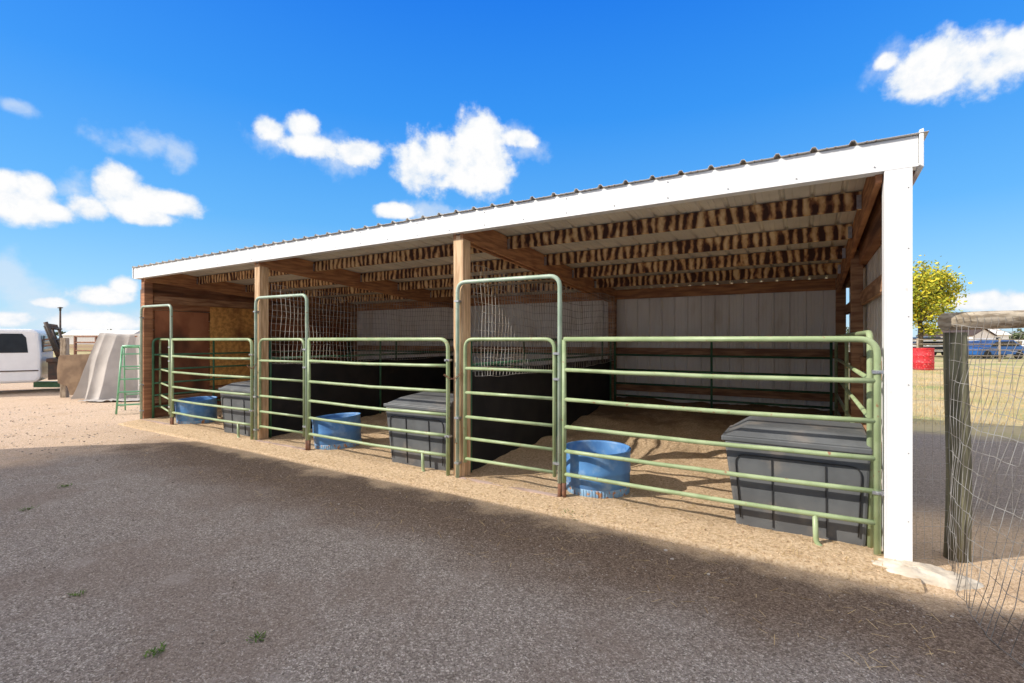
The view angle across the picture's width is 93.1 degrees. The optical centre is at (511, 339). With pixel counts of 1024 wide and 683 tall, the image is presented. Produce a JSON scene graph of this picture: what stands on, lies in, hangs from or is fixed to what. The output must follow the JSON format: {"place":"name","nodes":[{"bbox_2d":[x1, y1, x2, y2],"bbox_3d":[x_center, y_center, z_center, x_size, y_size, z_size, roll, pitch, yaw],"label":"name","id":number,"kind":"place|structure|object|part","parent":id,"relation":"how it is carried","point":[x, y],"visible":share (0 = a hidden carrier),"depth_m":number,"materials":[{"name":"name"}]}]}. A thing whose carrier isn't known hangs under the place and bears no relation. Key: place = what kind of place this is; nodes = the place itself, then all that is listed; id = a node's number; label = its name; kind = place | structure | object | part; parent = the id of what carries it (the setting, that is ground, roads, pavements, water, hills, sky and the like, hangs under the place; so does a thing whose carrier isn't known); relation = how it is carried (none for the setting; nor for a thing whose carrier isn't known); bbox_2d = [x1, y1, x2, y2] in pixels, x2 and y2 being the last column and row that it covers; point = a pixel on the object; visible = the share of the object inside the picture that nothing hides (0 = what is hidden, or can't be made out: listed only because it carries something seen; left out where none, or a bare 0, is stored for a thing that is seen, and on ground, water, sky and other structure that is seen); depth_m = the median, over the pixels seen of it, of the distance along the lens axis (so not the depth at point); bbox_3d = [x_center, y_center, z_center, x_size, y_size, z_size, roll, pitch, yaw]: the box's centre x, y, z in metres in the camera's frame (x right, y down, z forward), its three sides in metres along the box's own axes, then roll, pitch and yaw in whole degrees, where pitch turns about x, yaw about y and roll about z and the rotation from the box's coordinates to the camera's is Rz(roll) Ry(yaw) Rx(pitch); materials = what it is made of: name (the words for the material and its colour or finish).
{"place":"outdoors","nodes":[
{"label":"outdoors","id":0,"kind":"place"},
{"bbox_2d":[63,331,139,343],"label":"walls","id":1,"kind":"structure","parent":0,"point":[82,339],"depth_m":161.12,"materials":[{"name":"white metal"}]},
{"bbox_2d":[62,330,139,335],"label":"roof","id":2,"kind":"structure","parent":1,"relation":"on","point":[83,333],"depth_m":164.37,"materials":[{"name":"metal"}]},
{"bbox_2d":[0,342,1023,682],"bbox_3d":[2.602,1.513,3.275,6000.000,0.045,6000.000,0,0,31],"label":"ground","id":3,"kind":"structure","parent":0,"point":[90,542],"depth_m":3.01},
{"bbox_2d":[0,322,69,383],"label":"flatbed pickup truck","id":4,"kind":"object","parent":3,"relation":"on","point":[26,355],"visible":0.34,"depth_m":13.56,"materials":[{"name":"white paint"}]},
{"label":"windows","id":5,"kind":"part","parent":4,"relation":"part of","materials":[{"name":"black glass"}]},
{"bbox_3d":[-13.872,0.115,14.459,0.072,0.470,1.400,0,0,-36],"label":"rear window","id":6,"kind":"part","parent":4,"relation":"part of","materials":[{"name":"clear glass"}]},
{"bbox_2d":[33,381,59,386],"bbox_3d":[-13.547,0.870,15.800,2.105,1.760,2.000,0,0,0],"label":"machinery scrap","id":7,"kind":"object","parent":3,"relation":"on","point":[46,384],"visible":0.04,"depth_m":14.80,"materials":[{"name":"metal"}]},
{"bbox_2d":[57,307,62,342],"bbox_3d":[-37.240,-0.600,40.000,0.400,4.200,0.240,0,0,31],"label":"light pole","id":8,"kind":"object","parent":3,"relation":"on","point":[60,309],"visible":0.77,"depth_m":39.94,"materials":[{"name":"metal"}]},
{"bbox_2d":[57,338,89,396],"bbox_3d":[-11.337,0.725,12.669,0.859,1.550,0.200,0,0,-6],"label":"wooden panel","id":9,"kind":"object","parent":3,"relation":"on","point":[70,368],"visible":0.77,"depth_m":12.57,"materials":[{"name":"brown wood"}]},
{"bbox_2d":[74,336,97,354],"bbox_3d":[-14.600,0.700,17.500,3.450,1.700,0.097,0,0,17],"label":"pipe fence","id":10,"kind":"object","parent":3,"relation":"on","point":[75,345],"visible":0.23,"depth_m":17.91,"materials":[{"name":"metal"}]},
{"bbox_2d":[71,333,139,401],"bbox_3d":[-9.985,0.660,12.364,2.000,1.680,1.471,0,0,-6],"label":"metal sheet","id":11,"kind":"object","parent":3,"relation":"on","point":[98,381],"visible":0.65,"depth_m":12.27,"materials":[{"name":"grey metal"}]},
{"bbox_2d":[115,345,139,413],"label":"gate","id":12,"kind":"structure","parent":3,"relation":"on","point":[123,353],"depth_m":9.98,"materials":[{"name":"metal"}]},
{"bbox_2d":[171,338,253,439],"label":"corral gate","id":13,"kind":"structure","parent":3,"relation":"on","point":[251,393],"depth_m":7.56,"materials":[{"name":"green metal"}]},
{"bbox_2d":[20,483,586,658],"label":"weeds","id":14,"kind":"object","parent":3,"relation":"on","point":[151,650],"visible":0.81,"depth_m":2.45,"materials":[{"name":"green plant"}]},
{"bbox_2d":[269,284,453,437],"bbox_3d":[-2.417,0.334,9.202,0.154,2.332,4.620,0,0,31],"label":"stall divider","id":15,"kind":"object","parent":3,"relation":"on","point":[418,377],"visible":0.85,"depth_m":8.55,"materials":[{"name":"metal"}]},
{"bbox_2d":[307,337,451,475],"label":"corral gate","id":16,"kind":"structure","parent":3,"relation":"on","point":[447,435],"depth_m":5.68,"materials":[{"name":"green metal"}]},
{"bbox_2d":[53,406,955,676],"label":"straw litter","id":17,"kind":"object","parent":3,"relation":"on","point":[598,513],"visible":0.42,"depth_m":4.24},
{"bbox_2d":[0,401,1023,682],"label":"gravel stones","id":18,"kind":"object","parent":3,"relation":"on","point":[406,587],"visible":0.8,"depth_m":2.80,"materials":[{"name":"grey gravel"}]},
{"bbox_2d":[118,391,924,593],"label":"stall floor dirt","id":19,"kind":"structure","parent":3,"relation":"on","point":[711,428],"depth_m":5.12,"materials":[{"name":"beige soil"}]},
{"bbox_2d":[174,396,217,423],"bbox_3d":[-5.634,1.270,8.671,0.646,0.430,0.646,0,3,31],"label":"blue tub","id":20,"kind":"object","parent":19,"relation":"on","point":[198,410],"visible":0.82,"depth_m":8.44,"materials":[{"name":"plastic"}]},
{"bbox_2d":[218,380,249,436],"bbox_3d":[-4.126,1.071,7.725,0.980,0.819,0.557,0,0,31],"label":"plastic feeder","id":21,"kind":"object","parent":19,"relation":"on","point":[239,401],"visible":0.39,"depth_m":7.53,"materials":[{"name":"grey plastic"}]},
{"bbox_2d":[152,338,347,417],"bbox_3d":[-5.525,0.720,10.956,0.042,1.520,4.520,0,0,31],"label":"corral panel","id":22,"kind":"object","parent":19,"relation":"on","point":[153,377],"visible":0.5,"depth_m":9.61,"materials":[{"name":"green paint"}]},
{"bbox_2d":[312,412,361,449],"bbox_3d":[-2.420,1.271,6.731,0.646,0.430,0.646,-4,-1,-28],"label":"blue tub","id":23,"kind":"object","parent":19,"relation":"on","point":[350,432],"visible":0.77,"depth_m":6.48,"materials":[{"name":"plastic"}]},
{"bbox_2d":[384,392,453,470],"bbox_3d":[-0.987,1.071,5.824,0.980,0.819,0.557,0,0,31],"label":"plastic feeder","id":24,"kind":"object","parent":19,"relation":"on","point":[429,401],"visible":0.68,"depth_m":5.59,"materials":[{"name":"grey plastic"}]},
{"bbox_2d":[144,414,907,583],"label":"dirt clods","id":25,"kind":"object","parent":19,"relation":"on","point":[730,543],"visible":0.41,"depth_m":4.72,"materials":[{"name":"brown soil"}]},
{"bbox_2d":[566,440,630,498],"bbox_3d":[0.838,1.265,4.764,0.646,0.430,0.646,0,0,4],"label":"blue tub","id":26,"kind":"object","parent":19,"relation":"on","point":[615,470],"visible":0.79,"depth_m":4.52,"materials":[{"name":"plastic"}]},
{"bbox_2d":[721,416,872,546],"bbox_3d":[2.238,1.071,3.871,0.980,0.819,0.557,0,0,31],"label":"storage bin","id":27,"kind":"object","parent":19,"relation":"on","point":[833,436],"visible":0.91,"depth_m":3.65,"materials":[{"name":"grey plastic"}]},
{"bbox_2d":[834,330,873,547],"bbox_3d":[3.699,0.705,5.357,0.042,1.550,4.540,0,0,31],"label":"corral panel","id":28,"kind":"object","parent":19,"relation":"on","point":[867,412],"visible":0.47,"depth_m":3.44,"materials":[{"name":"green paint"}]},
{"bbox_2d":[132,128,928,561],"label":"livestock shed","id":29,"kind":"structure","parent":3,"relation":"on","point":[790,244],"depth_m":7.11,"materials":[{"name":"metal"}]},
{"bbox_2d":[139,304,172,424],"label":"walk through gate","id":30,"kind":"structure","parent":29,"relation":"attached to","point":[141,384],"depth_m":8.87,"materials":[{"name":"green metal"}]},
{"bbox_2d":[253,294,308,449],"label":"walk through gate","id":31,"kind":"structure","parent":29,"relation":"attached to","point":[257,396],"depth_m":6.80,"materials":[{"name":"green metal"}]},
{"bbox_2d":[454,274,561,496],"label":"walk through gate","id":32,"kind":"structure","parent":29,"relation":"attached to","point":[553,371],"depth_m":4.78,"materials":[{"name":"green metal"}]},
{"bbox_2d":[55,327,1023,342],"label":"distant trees","id":33,"kind":"object","parent":3,"relation":"on","point":[1016,335],"depth_m":183.67,"materials":[{"name":"green plant"}]},
{"bbox_2d":[471,265,614,471],"bbox_3d":[0.746,0.332,7.286,0.150,2.336,4.620,0,0,31],"label":"stall divider","id":34,"kind":"object","parent":3,"relation":"on","point":[593,386],"visible":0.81,"depth_m":6.46,"materials":[{"name":"black rubber"}]},
{"bbox_2d":[349,341,832,415],"bbox_3d":[0.269,0.731,10.136,10.738,1.498,0.036,0,0,31],"label":"corral panel","id":35,"kind":"object","parent":3,"relation":"on","point":[711,386],"visible":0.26,"depth_m":8.23,"materials":[{"name":"green paint"}]},
{"bbox_2d":[562,336,883,555],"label":"corral gate","id":36,"kind":"structure","parent":3,"relation":"on","point":[876,491],"depth_m":3.69,"materials":[{"name":"green metal"}]},
{"bbox_2d":[913,348,934,369],"bbox_3d":[20.600,0.955,24.300,0.880,1.090,0.875,0,0,31],"label":"red barrel","id":37,"kind":"object","parent":3,"relation":"on","point":[923,358],"visible":0.9,"depth_m":23.98,"materials":[{"name":"paint"}]},
{"bbox_2d":[871,558,983,590],"bbox_3d":[2.618,1.491,3.112,0.644,0.089,0.293,0,0,31],"label":"concrete footing","id":38,"kind":"object","parent":3,"relation":"on","point":[938,576],"visible":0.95,"depth_m":3.04,"materials":[{"name":"beige concrete"}]},
{"bbox_2d":[913,336,942,354],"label":"parked car","id":39,"kind":"object","parent":3,"relation":"on","point":[933,342],"visible":0.15,"depth_m":42.97,"materials":[{"name":"grey paint"}]},
{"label":"windows","id":40,"kind":"part","parent":39,"relation":"part of","materials":[{"name":"black glass"}]},
{"bbox_2d":[913,254,971,347],"bbox_3d":[33.023,-2.696,39.918,7.154,8.400,7.671,0,0,31],"label":"tree","id":41,"kind":"object","parent":3,"relation":"on","point":[935,288],"visible":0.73,"depth_m":38.21,"materials":[{"name":"yellow plant"}]},
{"bbox_2d":[923,329,993,338],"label":"walls","id":42,"kind":"structure","parent":3,"relation":"on","point":[984,335],"depth_m":119.29,"materials":[{"name":"metal"}]},
{"bbox_2d":[916,329,996,335],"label":"roof","id":43,"kind":"structure","parent":42,"relation":"on","point":[971,332],"depth_m":121.49,"materials":[{"name":"metal"}]},
{"bbox_2d":[913,310,1023,667],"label":"wire fence","id":44,"kind":"object","parent":3,"relation":"on","point":[957,526],"visible":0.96,"depth_m":3.27,"materials":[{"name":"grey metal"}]},
{"bbox_2d":[913,367,1023,425],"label":"dry grass","id":45,"kind":"structure","parent":3,"relation":"on","point":[985,393],"depth_m":13.11,"materials":[{"name":"plant"}]},
{"bbox_2d":[913,340,1023,356],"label":"white rail fence","id":46,"kind":"object","parent":3,"relation":"on","point":[942,345],"depth_m":42.64,"materials":[{"name":"wood"}]},
{"bbox_2d":[913,338,1023,361],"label":"pipe fence","id":47,"kind":"object","parent":3,"relation":"on","point":[917,344],"visible":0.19,"depth_m":33.19,"materials":[{"name":"grey metal"}]},
{"bbox_2d":[969,340,1023,358],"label":"parked car","id":48,"kind":"object","parent":3,"relation":"on","point":[1018,347],"visible":0.52,"depth_m":38.06,"materials":[{"name":"blue paint"}]},
{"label":"windows","id":49,"kind":"part","parent":48,"relation":"part of","materials":[{"name":"black glass"}]},
{"bbox_2d":[994,335,1008,338],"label":"walls","id":50,"kind":"structure","parent":3,"relation":"on","point":[1005,336],"depth_m":125.09,"materials":[{"name":"white metal"}]},
{"bbox_2d":[939,328,1011,334],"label":"roof","id":51,"kind":"structure","parent":50,"relation":"on","point":[1001,332],"depth_m":126.14,"materials":[{"name":"metal"}]},
{"bbox_2d":[0,0,1023,337],"label":"sky","id":52,"kind":"structure","parent":0,"point":[133,132],"materials":[{"name":"blue"}]}
]}

